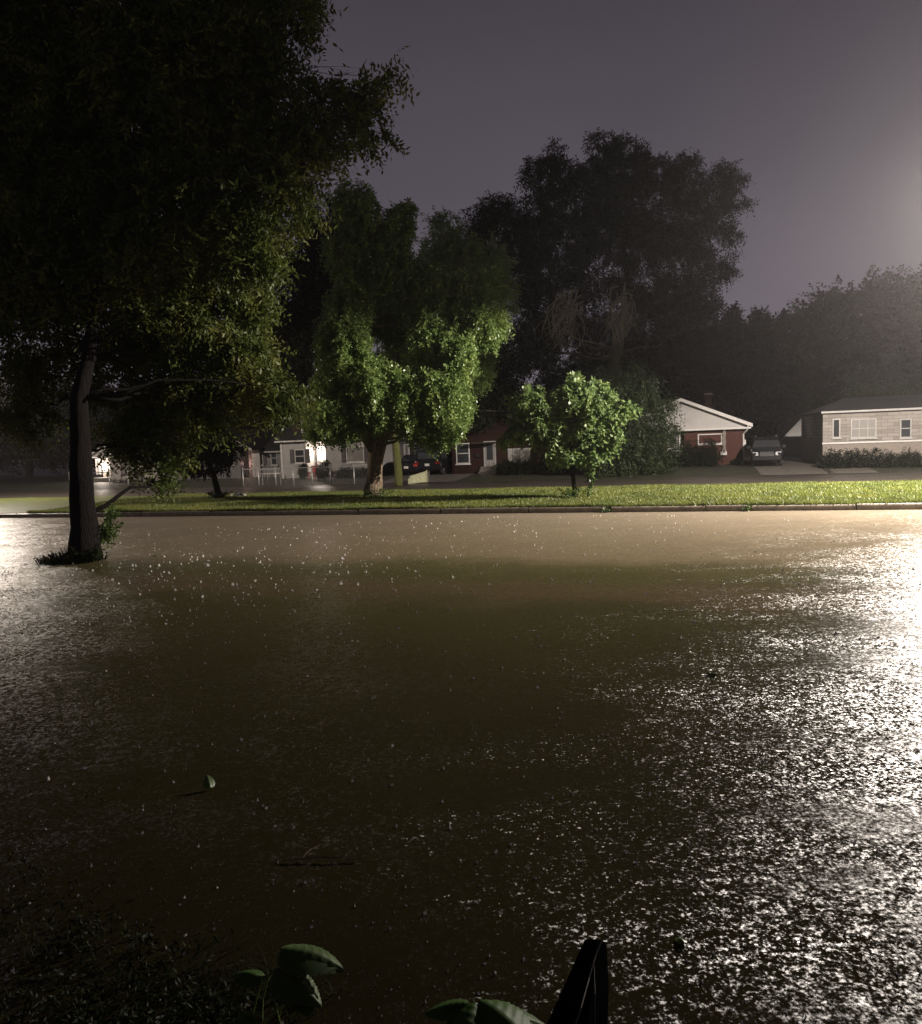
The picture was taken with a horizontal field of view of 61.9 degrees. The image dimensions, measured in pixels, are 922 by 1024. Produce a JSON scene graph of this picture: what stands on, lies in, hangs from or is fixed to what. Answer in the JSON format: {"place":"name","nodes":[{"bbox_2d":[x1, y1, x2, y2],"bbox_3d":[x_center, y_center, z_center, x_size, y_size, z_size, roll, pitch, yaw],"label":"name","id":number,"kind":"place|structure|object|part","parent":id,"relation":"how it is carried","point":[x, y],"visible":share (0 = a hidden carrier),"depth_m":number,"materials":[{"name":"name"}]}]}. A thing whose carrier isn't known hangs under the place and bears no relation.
{"place":"outdoors","nodes":[
{"label":"outdoors","id":0,"kind":"place"},
{"bbox_2d":[0,762,347,1023],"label":"grass","id":1,"kind":"structure","parent":0,"point":[167,975],"depth_m":3.48,"materials":[{"name":"green plant"}]},
{"bbox_2d":[0,486,919,512],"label":"lawn","id":2,"kind":"structure","parent":0,"point":[15,505],"depth_m":36.22,"materials":[{"name":"green plant"}]},
{"bbox_2d":[174,419,245,497],"bbox_3d":[-11.483,-2.425,35.002,3.734,3.815,2.322,-2,5,0],"label":"tree","id":3,"kind":"object","parent":2,"relation":"on","point":[208,456],"visible":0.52,"depth_m":34.73,"materials":[{"name":"green plant"}]},
{"bbox_2d":[205,489,232,497],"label":"weed","id":4,"kind":"object","parent":2,"relation":"on","point":[212,494],"visible":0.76,"depth_m":35.00,"materials":[{"name":"green plant"}]},
{"bbox_2d":[230,492,245,495],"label":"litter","id":5,"kind":"object","parent":2,"relation":"on","point":[238,494],"visible":0.58,"depth_m":36.38,"materials":[{"name":"white metal"}]},
{"bbox_2d":[362,487,392,496],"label":"weed","id":6,"kind":"object","parent":2,"relation":"on","point":[370,494],"visible":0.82,"depth_m":32.44,"materials":[{"name":"green plant"}]},
{"bbox_2d":[295,175,515,496],"bbox_3d":[-2.279,-7.348,32.640,9.377,13.437,7.556,-2,5,0],"label":"tree","id":7,"kind":"object","parent":2,"relation":"on","point":[386,284],"visible":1,"depth_m":31.17,"materials":[{"name":"green plant"}]},
{"bbox_2d":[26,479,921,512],"bbox_3d":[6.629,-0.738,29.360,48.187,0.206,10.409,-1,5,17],"label":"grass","id":8,"kind":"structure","parent":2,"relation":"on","point":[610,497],"depth_m":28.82,"materials":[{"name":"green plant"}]},
{"bbox_2d":[495,370,642,496],"bbox_3d":[3.943,-2.808,28.167,5.447,4.668,1.946,-2,5,0],"label":"sapling","id":9,"kind":"object","parent":2,"relation":"on","point":[579,422],"visible":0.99,"depth_m":27.82,"materials":[{"name":"green plant"}]},
{"bbox_2d":[557,484,582,497],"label":"weed","id":10,"kind":"object","parent":2,"relation":"on","point":[569,494],"visible":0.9,"depth_m":28.14,"materials":[{"name":"green plant"}]},
{"bbox_2d":[582,469,597,495],"bbox_3d":[4.716,-1.033,28.332,0.454,1.135,0.553,-6,7,-40],"label":"weed","id":11,"kind":"object","parent":2,"relation":"on","point":[591,483],"visible":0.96,"depth_m":28.29,"materials":[{"name":"green plant"}]},
{"bbox_2d":[0,472,921,1023],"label":"water","id":12,"kind":"structure","parent":0,"point":[510,914],"depth_m":5.92,"materials":[{"name":"brown liquid"}]},
{"bbox_2d":[27,546,114,564],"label":"grass","id":13,"kind":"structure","parent":12,"relation":"on","point":[55,558],"depth_m":17.44,"materials":[{"name":"green plant"}]},
{"bbox_2d":[99,499,124,548],"bbox_3d":[-8.309,0.267,18.102,0.941,1.178,0.820,-2,5,0],"label":"shrub","id":14,"kind":"object","parent":13,"relation":"on","point":[106,535],"visible":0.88,"depth_m":18.03,"materials":[{"name":"green plant"}]},
{"bbox_2d":[0,852,264,1023],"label":"undergrowth","id":15,"kind":"object","parent":12,"relation":"on","point":[201,998],"visible":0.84,"depth_m":3.40,"materials":[{"name":"green plant"}]},
{"bbox_2d":[203,775,214,788],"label":"leaf","id":16,"kind":"object","parent":12,"relation":"on","point":[208,781],"visible":1,"depth_m":5.51,"materials":[{"name":"green plant"}]},
{"bbox_2d":[0,0,419,562],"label":"tree","id":17,"kind":"object","parent":12,"relation":"in","point":[92,186],"visible":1,"depth_m":17.05,"materials":[{"name":"green plant"}]},
{"bbox_2d":[65,543,106,562],"bbox_3d":[-8.519,1.006,17.515,1.125,0.587,0.816,1,6,30],"label":"weed","id":18,"kind":"object","parent":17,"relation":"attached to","point":[95,553],"visible":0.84,"depth_m":17.43,"materials":[{"name":"green plant"}]},
{"bbox_2d":[262,472,286,484],"bbox_3d":[-12.609,-2.197,51.932,1.500,0.870,0.800,-1,5,17],"label":"table","id":19,"kind":"object","parent":12,"relation":"on","point":[274,473],"visible":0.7,"depth_m":51.75,"materials":[{"name":"white paint"}]},
{"bbox_2d":[231,944,344,1023],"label":"plant","id":20,"kind":"object","parent":12,"relation":"in","point":[291,981],"visible":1,"depth_m":2.99,"materials":[{"name":"green plant"}]},
{"bbox_2d":[281,845,357,861],"bbox_3d":[-0.826,2.013,4.534,0.451,0.027,0.146,-2,5,0],"label":"twig","id":21,"kind":"object","parent":12,"relation":"on","point":[303,858],"visible":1,"depth_m":4.49,"materials":[{"name":"brown wood"}]},
{"bbox_2d":[392,205,527,485],"bbox_3d":[-0.251,-9.452,44.264,8.388,15.738,4.920,-2,5,0],"label":"tree","id":22,"kind":"object","parent":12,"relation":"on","point":[447,249],"visible":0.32,"depth_m":43.30,"materials":[{"name":"green plant"}]},
{"bbox_2d":[0,510,921,1023],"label":"rain splashes","id":23,"kind":"object","parent":12,"relation":"on","point":[472,728],"visible":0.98,"depth_m":6.35,"materials":[{"name":"liquid"}]},
{"bbox_2d":[425,999,543,1023],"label":"plant","id":24,"kind":"object","parent":12,"relation":"in","point":[465,1011],"visible":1,"depth_m":2.51,"materials":[{"name":"green plant"}]},
{"bbox_2d":[675,937,686,943],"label":"leaf","id":25,"kind":"object","parent":12,"relation":"on","point":[679,940],"visible":1,"depth_m":3.64,"materials":[{"name":"green plant"}]},
{"bbox_2d":[0,447,921,491],"bbox_3d":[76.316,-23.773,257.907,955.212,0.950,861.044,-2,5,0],"label":"ground","id":26,"kind":"structure","parent":0,"point":[44,480],"depth_m":52.56,"materials":[{"name":"soil"}]},
{"bbox_2d":[68,470,156,484],"bbox_3d":[-25.883,-2.365,58.023,9.031,1.580,0.120,-1,5,17],"label":"chain link fence","id":27,"kind":"object","parent":26,"relation":"on","point":[114,476],"visible":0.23,"depth_m":58.17,"materials":[{"name":"metal"}]},
{"bbox_2d":[0,368,225,470],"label":"tree","id":28,"kind":"object","parent":26,"relation":"on","point":[45,457],"visible":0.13,"depth_m":81.15,"materials":[{"name":"green plant"}]},
{"bbox_2d":[111,475,150,482],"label":"bush","id":29,"kind":"object","parent":26,"relation":"on","point":[113,481],"visible":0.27,"depth_m":60.33,"materials":[{"name":"green plant"}]},
{"bbox_2d":[92,443,186,481],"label":"house","id":30,"kind":"structure","parent":26,"relation":"on","point":[105,467],"depth_m":61.97,"materials":[{"name":"beige"}]},
{"bbox_2d":[96,460,99,474],"bbox_3d":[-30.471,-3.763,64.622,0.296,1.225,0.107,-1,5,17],"label":"door","id":31,"kind":"structure","parent":30,"relation":"in","point":[97,461],"depth_m":64.63,"materials":[{"name":"paint"}]},
{"bbox_2d":[120,458,137,475],"bbox_3d":[-26.479,-3.641,61.356,1.682,1.461,0.119,-1,5,17],"label":"window","id":32,"kind":"structure","parent":30,"relation":"in","point":[123,474],"depth_m":61.53,"materials":[{"name":"grey glass"}]},
{"bbox_2d":[187,428,284,478],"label":"house","id":33,"kind":"structure","parent":26,"relation":"on","point":[263,452],"depth_m":60.58,"materials":[{"name":"grey"}]},
{"bbox_2d":[261,453,264,465],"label":"window","id":34,"kind":"structure","parent":33,"relation":"in","point":[262,458],"depth_m":60.64,"materials":[{"name":"paint"}]},
{"bbox_2d":[270,452,278,465],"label":"window","id":35,"kind":"structure","parent":33,"relation":"in","point":[274,458],"depth_m":60.36,"materials":[{"name":"paint"}]},
{"bbox_2d":[216,388,287,430],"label":"tree","id":36,"kind":"object","parent":26,"relation":"on","point":[250,425],"visible":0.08,"depth_m":79.61,"materials":[{"name":"green plant"}]},
{"bbox_2d":[228,189,343,435],"bbox_3d":[-14.396,-14.846,64.920,12.904,22.992,7.508,-2,5,0],"label":"tree","id":37,"kind":"object","parent":26,"relation":"on","point":[297,332],"visible":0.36,"depth_m":63.32,"materials":[{"name":"green plant"}]},
{"bbox_2d":[297,463,310,478],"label":"bush","id":38,"kind":"object","parent":26,"relation":"on","point":[301,474],"visible":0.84,"depth_m":54.60,"materials":[{"name":"green plant"}]},
{"bbox_2d":[242,464,366,485],"bbox_3d":[-10.020,-2.232,50.096,9.567,1.580,0.120,-1,5,17],"label":"chain link fence","id":39,"kind":"object","parent":26,"relation":"on","point":[311,467],"visible":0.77,"depth_m":50.11,"materials":[{"name":"metal"}]},
{"bbox_2d":[313,460,332,478],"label":"bush","id":40,"kind":"object","parent":26,"relation":"on","point":[325,473],"visible":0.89,"depth_m":53.96,"materials":[{"name":"green plant"}]},
{"bbox_2d":[274,390,405,477],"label":"house","id":41,"kind":"structure","parent":26,"relation":"on","point":[294,453],"depth_m":55.97,"materials":[{"name":"white"}]},
{"bbox_2d":[294,449,305,464],"bbox_3d":[-11.717,-4.013,55.905,0.952,1.100,0.119,-1,5,17],"label":"window","id":42,"kind":"structure","parent":41,"relation":"in","point":[299,454],"depth_m":55.93,"materials":[{"name":"white paint"}]},
{"bbox_2d":[345,446,364,463],"bbox_3d":[-7.523,-4.056,54.660,1.494,1.210,0.119,-1,5,17],"label":"window","id":43,"kind":"structure","parent":41,"relation":"in","point":[357,456],"depth_m":54.69,"materials":[{"name":"grey glass"}]},
{"bbox_2d":[331,465,366,478],"bbox_3d":[-7.478,-2.643,53.719,3.038,1.379,1.394,0,5,18],"label":"hedge","id":44,"kind":"object","parent":26,"relation":"on","point":[359,473],"visible":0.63,"depth_m":53.55,"materials":[{"name":"green plant"}]},
{"bbox_2d":[392,426,451,472],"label":"house","id":45,"kind":"structure","parent":26,"relation":"on","point":[405,449],"depth_m":56.76,"materials":[{"name":"grey"}]},
{"bbox_2d":[405,445,407,454],"bbox_3d":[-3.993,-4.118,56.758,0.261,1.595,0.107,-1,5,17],"label":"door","id":46,"kind":"structure","parent":45,"relation":"in","point":[406,446],"depth_m":56.73,"materials":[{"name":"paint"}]},
{"bbox_2d":[414,443,419,453],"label":"window","id":47,"kind":"structure","parent":45,"relation":"in","point":[417,448],"depth_m":56.52,"materials":[{"name":"paint"}]},
{"bbox_2d":[0,503,921,517],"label":"kerb","id":48,"kind":"structure","parent":26,"relation":"on","point":[883,506],"depth_m":25.62,"materials":[{"name":"concrete"}]},
{"bbox_2d":[599,507,611,512],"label":"weed","id":49,"kind":"object","parent":48,"relation":"on","point":[606,510],"visible":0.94,"depth_m":24.64,"materials":[{"name":"green plant"}]},
{"bbox_2d":[741,505,751,510],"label":"weed","id":50,"kind":"object","parent":48,"relation":"on","point":[745,508],"visible":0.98,"depth_m":23.39,"materials":[{"name":"green plant"}]},
{"bbox_2d":[375,341,550,427],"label":"tree","id":51,"kind":"object","parent":26,"relation":"on","point":[377,352],"visible":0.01,"depth_m":81.77,"materials":[{"name":"green plant"}]},
{"bbox_2d":[452,408,579,473],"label":"house","id":52,"kind":"structure","parent":26,"relation":"on","point":[479,454],"depth_m":51.89,"materials":[{"name":"brick"}]},
{"bbox_2d":[455,443,470,464],"bbox_3d":[0.117,-3.951,52.414,1.084,1.482,0.119,-1,5,17],"label":"window","id":53,"kind":"structure","parent":52,"relation":"in","point":[463,458],"depth_m":52.44,"materials":[{"name":"glass"}]},
{"bbox_2d":[485,443,494,466],"bbox_3d":[1.950,-3.784,51.891,0.667,1.814,0.107,-1,5,17],"label":"door","id":54,"kind":"structure","parent":52,"relation":"in","point":[489,447],"depth_m":51.88,"materials":[{"name":"paint"}]},
{"bbox_2d":[513,448,524,462],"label":"window","id":55,"kind":"structure","parent":52,"relation":"in","point":[517,453],"depth_m":51.35,"materials":[{"name":"glass"}]},
{"bbox_2d":[489,454,550,474],"bbox_3d":[4.126,-2.704,49.886,4.739,2.036,2.102,-1,5,13],"label":"hedge","id":56,"kind":"object","parent":26,"relation":"on","point":[512,466],"visible":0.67,"depth_m":49.65,"materials":[{"name":"green plant"}]},
{"bbox_2d":[543,464,569,474],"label":"bush","id":57,"kind":"object","parent":26,"relation":"on","point":[566,471],"visible":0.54,"depth_m":47.98,"materials":[{"name":"green plant"}]},
{"bbox_2d":[547,939,608,1023],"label":"post","id":58,"kind":"object","parent":26,"relation":"on","point":[583,998],"visible":1,"depth_m":1.79,"materials":[{"name":"black dark weathered wood"}]},
{"bbox_2d":[456,127,758,436],"bbox_3d":[9.929,-14.577,53.821,20.929,23.053,11.978,-2,5,0],"label":"tree","id":59,"kind":"object","parent":26,"relation":"on","point":[625,335],"visible":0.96,"depth_m":51.73,"materials":[{"name":"green plant"}]},
{"bbox_2d":[532,328,695,433],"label":"tree","id":60,"kind":"object","parent":26,"relation":"on","point":[670,390],"visible":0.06,"depth_m":81.51,"materials":[{"name":"green plant"}]},
{"bbox_2d":[567,354,687,478],"bbox_3d":[9.607,-5.030,45.905,7.691,8.562,4.601,-2,5,0],"label":"tree","id":61,"kind":"object","parent":26,"relation":"on","point":[644,444],"visible":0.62,"depth_m":45.17,"materials":[{"name":"green plant"}]},
{"bbox_2d":[629,393,752,465],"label":"house","id":62,"kind":"structure","parent":26,"relation":"on","point":[709,422],"depth_m":51.48,"materials":[{"name":"red brick"}]},
{"bbox_2d":[668,433,678,463],"bbox_3d":[14.600,-4.334,52.807,0.743,2.105,0.113,-1,5,17],"label":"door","id":63,"kind":"structure","parent":62,"relation":"in","point":[677,437],"depth_m":52.76,"materials":[{"name":"white glass"}]},
{"bbox_2d":[698,433,721,445],"bbox_3d":[16.704,-4.865,51.605,1.677,0.770,0.119,-1,5,17],"label":"window","id":64,"kind":"structure","parent":62,"relation":"in","point":[717,437],"depth_m":51.61,"materials":[{"name":"white paint"}]},
{"bbox_2d":[670,437,724,466],"bbox_3d":[15.499,-3.665,50.376,3.657,2.625,2.470,-2,5,0],"label":"bush","id":65,"kind":"object","parent":26,"relation":"on","point":[693,458],"visible":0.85,"depth_m":50.05,"materials":[{"name":"green plant"}]},
{"bbox_2d":[665,301,779,446],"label":"tree","id":66,"kind":"object","parent":26,"relation":"on","point":[722,374],"visible":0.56,"depth_m":73.73,"materials":[{"name":"green plant"}]},
{"bbox_2d":[728,459,750,464],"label":"bush","id":67,"kind":"object","parent":26,"relation":"on","point":[734,462],"visible":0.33,"depth_m":50.01,"materials":[{"name":"green plant"}]},
{"bbox_2d":[734,305,820,449],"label":"tree","id":68,"kind":"object","parent":26,"relation":"on","point":[768,366],"visible":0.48,"depth_m":77.54,"materials":[{"name":"green plant"}]},
{"bbox_2d":[774,417,800,455],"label":"garage","id":69,"kind":"structure","parent":26,"relation":"on","point":[788,433],"depth_m":60.89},
{"bbox_2d":[813,446,872,468],"bbox_3d":[21.805,-2.849,43.770,3.227,1.860,2.105,0,5,20],"label":"bush","id":70,"kind":"object","parent":26,"relation":"on","point":[838,461],"visible":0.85,"depth_m":43.41,"materials":[{"name":"green plant"}]},
{"bbox_2d":[772,263,921,419],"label":"tree","id":71,"kind":"object","parent":26,"relation":"on","point":[822,330],"visible":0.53,"depth_m":80.76,"materials":[{"name":"green plant"}]},
{"bbox_2d":[799,394,921,463],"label":"house","id":72,"kind":"structure","parent":26,"relation":"on","point":[892,424],"depth_m":44.67,"materials":[{"name":"brick"}]},
{"bbox_2d":[831,419,841,438],"bbox_3d":[21.883,-4.839,44.857,0.544,1.197,0.119,-1,5,17],"label":"window","id":73,"kind":"structure","parent":72,"relation":"in","point":[835,422],"depth_m":44.89,"materials":[{"name":"paint"}]},
{"bbox_2d":[849,418,877,439],"bbox_3d":[23.264,-4.795,44.454,1.466,1.187,0.119,-1,5,17],"label":"window","id":74,"kind":"structure","parent":72,"relation":"in","point":[860,428],"depth_m":44.48,"materials":[{"name":"glass"}]},
{"bbox_2d":[898,418,912,439],"bbox_3d":[25.342,-4.728,43.844,0.715,1.172,0.119,-1,5,17],"label":"window","id":75,"kind":"structure","parent":72,"relation":"in","point":[905,424],"depth_m":43.87,"materials":[{"name":"paint"}]},
{"bbox_2d":[867,447,921,467],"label":"bush","id":76,"kind":"object","parent":26,"relation":"on","point":[906,459],"visible":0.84,"depth_m":42.79,"materials":[{"name":"green plant"}]},
{"bbox_2d":[0,0,921,461],"label":"sky","id":77,"kind":"structure","parent":0,"point":[820,101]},
{"bbox_2d":[383,456,878,482],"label":"driveway","id":78,"kind":"structure","parent":0,"point":[791,465],"depth_m":46.25,"materials":[{"name":"concrete"}]},
{"bbox_2d":[407,470,429,483],"bbox_3d":[-2.627,-2.155,47.263,1.420,0.796,0.840,-2,5,-1],"label":"bin","id":79,"kind":"object","parent":78,"relation":"on","point":[421,477],"visible":1,"depth_m":46.99,"materials":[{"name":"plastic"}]},
{"bbox_2d":[401,454,439,474],"bbox_3d":[-2.925,-3.394,54.446,2.200,1.415,4.700,0,5,21],"label":"parked car","id":80,"kind":"object","parent":78,"relation":"on","point":[408,464],"visible":0.29,"depth_m":52.41,"materials":[{"name":"black paint"}]},
{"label":"rear window","id":81,"kind":"part","parent":80,"relation":"part of","materials":[{"name":"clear glass"}]},
{"bbox_2d":[415,449,452,473],"bbox_3d":[-1.620,-3.605,54.090,2.300,1.804,4.800,-1,5,17],"label":"parked car","id":82,"kind":"object","parent":78,"relation":"on","point":[425,462],"visible":0.58,"depth_m":51.99,"materials":[{"name":"black paint"}]},
{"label":"rear window","id":83,"kind":"part","parent":82,"relation":"part of","materials":[{"name":"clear glass"}]},
{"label":"side window","id":84,"kind":"part","parent":82,"relation":"part of","materials":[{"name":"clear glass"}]},
{"bbox_2d":[747,435,785,465],"bbox_3d":[19.257,-3.909,48.572,2.250,1.834,4.800,0,5,21],"label":"parked car","id":85,"kind":"object","parent":78,"relation":"on","point":[766,448],"visible":0.98,"depth_m":47.26,"materials":[{"name":"paint"}]}
]}

